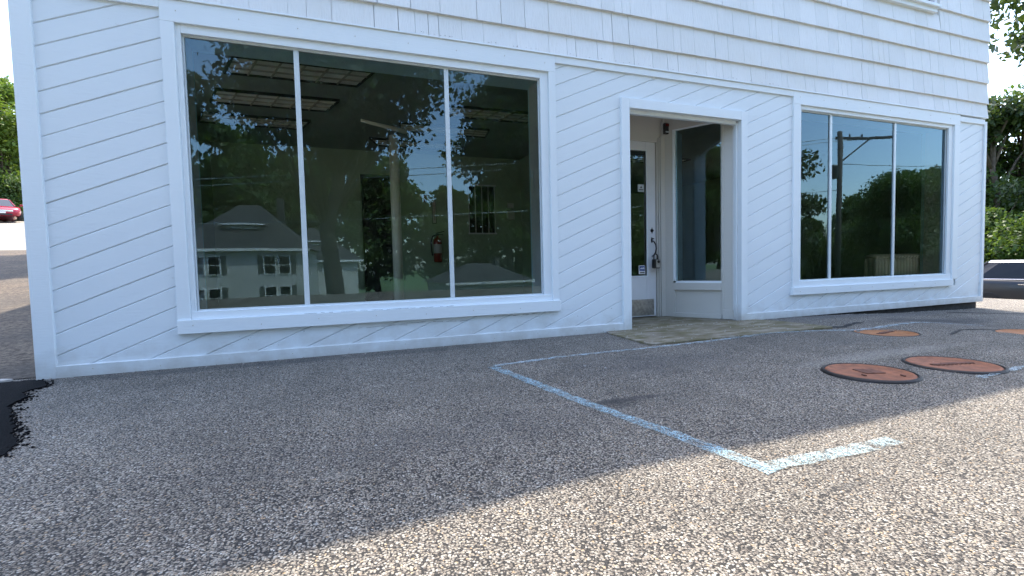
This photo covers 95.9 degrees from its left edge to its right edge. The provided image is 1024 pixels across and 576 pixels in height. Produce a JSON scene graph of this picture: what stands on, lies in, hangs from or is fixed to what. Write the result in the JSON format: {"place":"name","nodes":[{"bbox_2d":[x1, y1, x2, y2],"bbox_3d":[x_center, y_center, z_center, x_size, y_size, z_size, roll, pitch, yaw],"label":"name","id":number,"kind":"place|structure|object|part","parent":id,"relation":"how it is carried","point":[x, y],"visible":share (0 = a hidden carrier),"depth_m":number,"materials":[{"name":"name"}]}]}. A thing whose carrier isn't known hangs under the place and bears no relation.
{"place":"outdoors","nodes":[
{"label":"outdoors","id":0,"kind":"place"},
{"bbox_2d":[0,221,25,249],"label":"parking lot","id":1,"kind":"structure","parent":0,"point":[12,235],"depth_m":17.16,"materials":[{"name":"grey asphalt"}]},
{"bbox_2d":[0,199,22,221],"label":"parked car","id":2,"kind":"object","parent":1,"relation":"on","point":[10,211],"visible":0.97,"depth_m":28.88,"materials":[{"name":"red paint"}]},
{"bbox_3d":[-33.152,-5.355,29.702,3.525,0.520,1.660,1,4,38],"label":"window","id":3,"kind":"part","parent":2,"relation":"part of","materials":[{"name":"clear glass"}]},
{"bbox_2d":[0,250,35,378],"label":"alley","id":4,"kind":"structure","parent":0,"point":[17,360],"depth_m":4.72,"materials":[{"name":"grey asphalt"}]},
{"bbox_2d":[0,250,1023,575],"bbox_3d":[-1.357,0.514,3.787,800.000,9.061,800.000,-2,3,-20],"label":"ground","id":5,"kind":"structure","parent":0,"point":[480,466],"depth_m":1.63,"materials":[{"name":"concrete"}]},
{"bbox_2d":[0,379,12,381],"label":"kerb slab","id":6,"kind":"structure","parent":5,"relation":"on","point":[5,380],"depth_m":3.08,"materials":[{"name":"concrete"}]},
{"bbox_2d":[0,75,20,193],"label":"broadleaf tree","id":7,"kind":"object","parent":5,"relation":"on","point":[8,135],"visible":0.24,"depth_m":34.81,"materials":[{"name":"green plant"}]},
{"bbox_2d":[0,173,23,220],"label":"shrub","id":8,"kind":"object","parent":5,"relation":"on","point":[12,187],"visible":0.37,"depth_m":32.88,"materials":[{"name":"green plant"}]},
{"bbox_2d":[5,108,19,174],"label":"background tree","id":9,"kind":"object","parent":5,"relation":"on","point":[16,162],"visible":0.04,"depth_m":45.31,"materials":[{"name":"green plant"}]},
{"bbox_2d":[0,379,54,457],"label":"asphalt patch","id":10,"kind":"object","parent":5,"relation":"on","point":[12,393],"visible":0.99,"depth_m":2.45,"materials":[{"name":"black asphalt"}]},
{"bbox_2d":[7,0,991,379],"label":"shop building","id":11,"kind":"structure","parent":5,"relation":"on","point":[825,146],"depth_m":5.09,"materials":[{"name":"white wood"}]},
{"bbox_2d":[197,111,310,129],"bbox_3d":[-3.414,-2.211,6.131,1.400,0.029,0.442,-2,3,-20],"label":"ceiling light","id":12,"kind":"object","parent":11,"relation":"attached to","point":[244,120],"visible":0.92,"depth_m":6.10,"materials":[{"name":"white plastic"}]},
{"bbox_2d":[209,88,339,112],"bbox_3d":[-2.777,-2.191,5.416,1.432,0.029,0.461,-2,3,-20],"label":"ceiling light","id":13,"kind":"object","parent":11,"relation":"attached to","point":[258,99],"visible":0.97,"depth_m":5.40,"materials":[{"name":"white plastic"}]},
{"bbox_2d":[223,56,374,87],"bbox_3d":[-2.131,-2.168,4.643,1.425,0.029,0.452,-2,3,-20],"label":"ceiling light","id":14,"kind":"object","parent":11,"relation":"attached to","point":[252,67],"visible":0.77,"depth_m":4.64,"materials":[{"name":"white plastic"}]},
{"bbox_2d":[159,20,560,334],"bbox_3d":[-1.072,-0.847,4.007,3.096,2.242,0.358,-2,3,-20],"label":"display window","id":15,"kind":"structure","parent":11,"relation":"in","point":[201,39],"depth_m":3.73,"materials":[{"name":"metal"}]},
{"bbox_2d":[361,176,393,300],"bbox_3d":[-2.332,-0.785,8.055,0.470,2.280,0.100,-2,3,-20],"label":"inner door","id":16,"kind":"structure","parent":11,"relation":"in","point":[376,204],"depth_m":8.06,"materials":[{"name":"metal"}]},
{"bbox_2d":[360,119,407,133],"bbox_3d":[-1.742,-2.198,6.310,0.070,0.075,0.690,1,4,45],"label":"ceiling pipe","id":17,"kind":"object","parent":11,"relation":"attached to","point":[399,130],"visible":1,"depth_m":6.31,"materials":[{"name":"white metal"}]},
{"bbox_2d":[369,137,464,151],"bbox_3d":[-1.500,-2.325,7.508,1.600,0.029,0.400,-2,3,-20],"label":"ceiling light","id":18,"kind":"object","parent":11,"relation":"attached to","point":[413,144],"visible":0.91,"depth_m":7.49,"materials":[{"name":"white plastic"}]},
{"bbox_2d":[432,197,436,223],"bbox_3d":[-1.394,-1.389,8.270,0.074,0.470,0.010,-2,3,-20],"label":"wall sign","id":19,"kind":"object","parent":11,"relation":"attached to","point":[434,210],"visible":1,"depth_m":8.27,"materials":[{"name":"paper"}]},
{"bbox_2d":[430,231,443,261],"bbox_3d":[-1.325,-0.735,8.223,0.258,0.555,0.153,-2,3,-20],"label":"fire extinguisher","id":20,"kind":"object","parent":11,"relation":"attached to","point":[437,245],"visible":1,"depth_m":8.17,"materials":[{"name":"red paint"}]},
{"bbox_2d":[399,121,489,137],"bbox_3d":[-0.975,-2.300,6.743,1.360,0.029,0.400,-2,3,-20],"label":"ceiling light","id":21,"kind":"object","parent":11,"relation":"attached to","point":[425,128],"visible":0.78,"depth_m":6.73,"materials":[{"name":"white plastic"}]},
{"bbox_2d":[467,184,496,233],"bbox_3d":[-0.567,-1.455,8.599,0.550,0.910,0.100,-2,3,-20],"label":"barred window","id":22,"kind":"structure","parent":11,"relation":"in","point":[481,200],"depth_m":8.62,"materials":[{"name":"black metal"}]},
{"bbox_2d":[438,104,527,123],"bbox_3d":[-0.266,-2.285,6.097,1.350,0.029,0.400,-2,3,-20],"label":"ceiling light","id":23,"kind":"object","parent":11,"relation":"attached to","point":[481,113],"visible":0.75,"depth_m":6.06,"materials":[{"name":"white plastic"}]},
{"bbox_2d":[506,203,514,219],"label":"wall panel","id":24,"kind":"structure","parent":11,"relation":"attached to","point":[510,215],"depth_m":8.74,"materials":[{"name":"paper"}]},
{"bbox_2d":[630,141,656,316],"bbox_3d":[1.412,-0.707,5.609,0.813,2.145,0.109,-2,3,-20],"label":"entry door","id":25,"kind":"structure","parent":11,"relation":"in","point":[643,287],"depth_m":5.72,"materials":[{"name":"paint"}]},
{"bbox_2d":[652,253,660,267],"bbox_3d":[1.777,-0.334,5.692,0.092,0.184,0.067,-2,3,-20],"label":"lock box","id":26,"kind":"object","parent":25,"relation":"hanging from","point":[656,263],"visible":1,"depth_m":5.67,"materials":[{"name":"metal"}]},
{"bbox_2d":[630,155,690,162],"bbox_3d":[2.780,-2.503,9.041,1.400,0.029,0.450,-2,3,-20],"label":"ceiling light","id":27,"kind":"object","parent":11,"relation":"attached to","point":[637,158],"visible":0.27,"depth_m":8.98,"materials":[{"name":"white plastic"}]},
{"bbox_2d":[661,123,668,135],"bbox_3d":[1.926,-1.958,5.693,0.180,0.156,0.049,-2,3,-20],"label":"alarm box","id":28,"kind":"object","parent":11,"relation":"attached to","point":[664,129],"visible":0.95,"depth_m":5.67,"materials":[{"name":"plastic"}]},
{"bbox_2d":[664,119,733,319],"bbox_3d":[2.304,-0.869,5.578,0.880,2.450,0.234,1,4,38],"label":"entry side window","id":29,"kind":"structure","parent":11,"relation":"in","point":[695,299],"depth_m":5.63,"materials":[{"name":"paint"}]},
{"bbox_2d":[790,104,959,294],"bbox_3d":[4.740,-1.099,6.123,3.205,2.235,0.358,-2,3,-20],"label":"display window","id":30,"kind":"structure","parent":11,"relation":"in","point":[948,265],"depth_m":6.09,"materials":[{"name":"metal"}]},
{"bbox_2d":[864,253,919,276],"bbox_3d":[5.708,-0.152,6.808,1.455,0.713,0.177,-2,3,-20],"label":"radiator","id":31,"kind":"object","parent":11,"relation":"on","point":[879,264],"visible":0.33,"depth_m":6.64,"materials":[{"name":"beige metal"}]},
{"bbox_2d":[882,0,941,13],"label":"upper window","id":32,"kind":"structure","parent":11,"relation":"in","point":[930,6],"depth_m":6.04,"materials":[{"name":"white glass"}]},
{"bbox_2d":[43,308,982,525],"bbox_3d":[2.262,0.494,3.790,10.609,0.119,3.848,-2,3,-20],"label":"loose grit","id":33,"kind":"object","parent":5,"relation":"on","point":[225,431],"visible":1,"depth_m":3.50,"materials":[{"name":"gravel"}]},
{"bbox_2d":[487,367,774,473],"bbox_3d":[0.365,0.574,2.345,0.082,0.011,1.929,-3,3,-31],"label":"parking line","id":34,"kind":"object","parent":5,"relation":"on","point":[723,450],"visible":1,"depth_m":2.00,"materials":[{"name":"paint"}]},
{"bbox_2d":[607,316,832,345],"bbox_3d":[1.889,0.424,5.003,2.164,0.064,1.660,-2,3,-20],"label":"doorstep","id":35,"kind":"object","parent":5,"relation":"on","point":[669,331],"visible":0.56,"depth_m":4.59,"materials":[{"name":"concrete"}]},
{"bbox_2d":[496,322,982,365],"bbox_3d":[2.371,0.458,4.159,5.360,0.065,0.329,-2,3,-18],"label":"parking line","id":36,"kind":"object","parent":5,"relation":"on","point":[723,339],"visible":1,"depth_m":4.08,"materials":[{"name":"paint"}]},
{"bbox_2d":[757,437,900,469],"bbox_3d":[1.155,0.590,1.657,0.657,0.006,0.081,-2,3,-20],"label":"parking line","id":37,"kind":"object","parent":5,"relation":"on","point":[845,450],"visible":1,"depth_m":1.64,"materials":[{"name":"paint"}]},
{"bbox_2d":[832,322,862,326],"bbox_3d":[3.474,0.383,4.790,0.541,0.014,0.113,-3,3,-28],"label":"asphalt crack","id":38,"kind":"object","parent":5,"relation":"on","point":[845,325],"visible":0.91,"depth_m":4.78,"materials":[{"name":"asphalt"}]},
{"bbox_2d":[820,363,922,383],"bbox_3d":[2.128,0.515,2.755,0.488,0.044,0.488,-1,3,0],"label":"manhole cover","id":39,"kind":"object","parent":5,"relation":"on","point":[871,373],"visible":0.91,"depth_m":2.71,"materials":[{"name":"metal"}]},
{"bbox_2d":[852,328,921,336],"bbox_3d":[3.536,0.439,4.380,0.538,0.043,0.538,-3,3,-30],"label":"manhole cover","id":40,"kind":"object","parent":5,"relation":"on","point":[897,333],"visible":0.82,"depth_m":4.34,"materials":[{"name":"metal"}]},
{"bbox_2d":[901,356,1009,374],"bbox_3d":[2.754,0.491,2.892,0.498,0.043,0.498,-2,3,-6],"label":"manhole cover","id":41,"kind":"object","parent":5,"relation":"on","point":[956,365],"visible":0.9,"depth_m":2.85,"materials":[{"name":"metal"}]},
{"bbox_2d":[946,312,1023,313],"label":"asphalt crack","id":42,"kind":"object","parent":5,"relation":"on","point":[983,312],"visible":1,"depth_m":6.02,"materials":[{"name":"asphalt"}]},
{"bbox_2d":[983,92,1023,258],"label":"broadleaf tree","id":43,"kind":"object","parent":5,"relation":"on","point":[996,120],"visible":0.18,"depth_m":27.14,"materials":[{"name":"green plant"}]},
{"bbox_2d":[983,260,1023,299],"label":"parked car","id":44,"kind":"object","parent":5,"relation":"on","point":[1003,279],"visible":0.25,"depth_m":11.89,"materials":[{"name":"black paint"}]},
{"bbox_3d":[13.768,-0.421,11.822,1.660,0.520,3.525,-4,4,-42],"label":"window","id":45,"kind":"part","parent":44,"relation":"part of","materials":[{"name":"black glass"}]},
{"bbox_2d":[984,211,1023,262],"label":"shrub","id":46,"kind":"object","parent":5,"relation":"on","point":[1005,249],"visible":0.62,"depth_m":23.34,"materials":[{"name":"green plant"}]},
{"bbox_2d":[984,205,1023,260],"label":"shrub","id":47,"kind":"object","parent":5,"relation":"on","point":[993,215],"visible":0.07,"depth_m":25.01,"materials":[{"name":"green plant"}]},
{"bbox_2d":[985,83,1023,219],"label":"broadleaf tree","id":48,"kind":"object","parent":5,"relation":"on","point":[1018,171],"visible":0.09,"depth_m":28.30,"materials":[{"name":"green plant"}]},
{"bbox_2d":[988,0,1023,76],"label":"broadleaf tree","id":49,"kind":"object","parent":5,"relation":"on","point":[1016,46],"visible":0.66,"depth_m":16.51,"materials":[{"name":"green plant"}]},
{"bbox_2d":[992,329,1023,334],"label":"manhole cover","id":50,"kind":"object","parent":5,"relation":"on","point":[1017,331],"visible":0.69,"depth_m":4.35,"materials":[{"name":"metal"}]},
{"bbox_2d":[0,0,1023,177],"label":"sky","id":51,"kind":"structure","parent":0,"point":[1001,73],"materials":[{"name":"white"}]}
]}

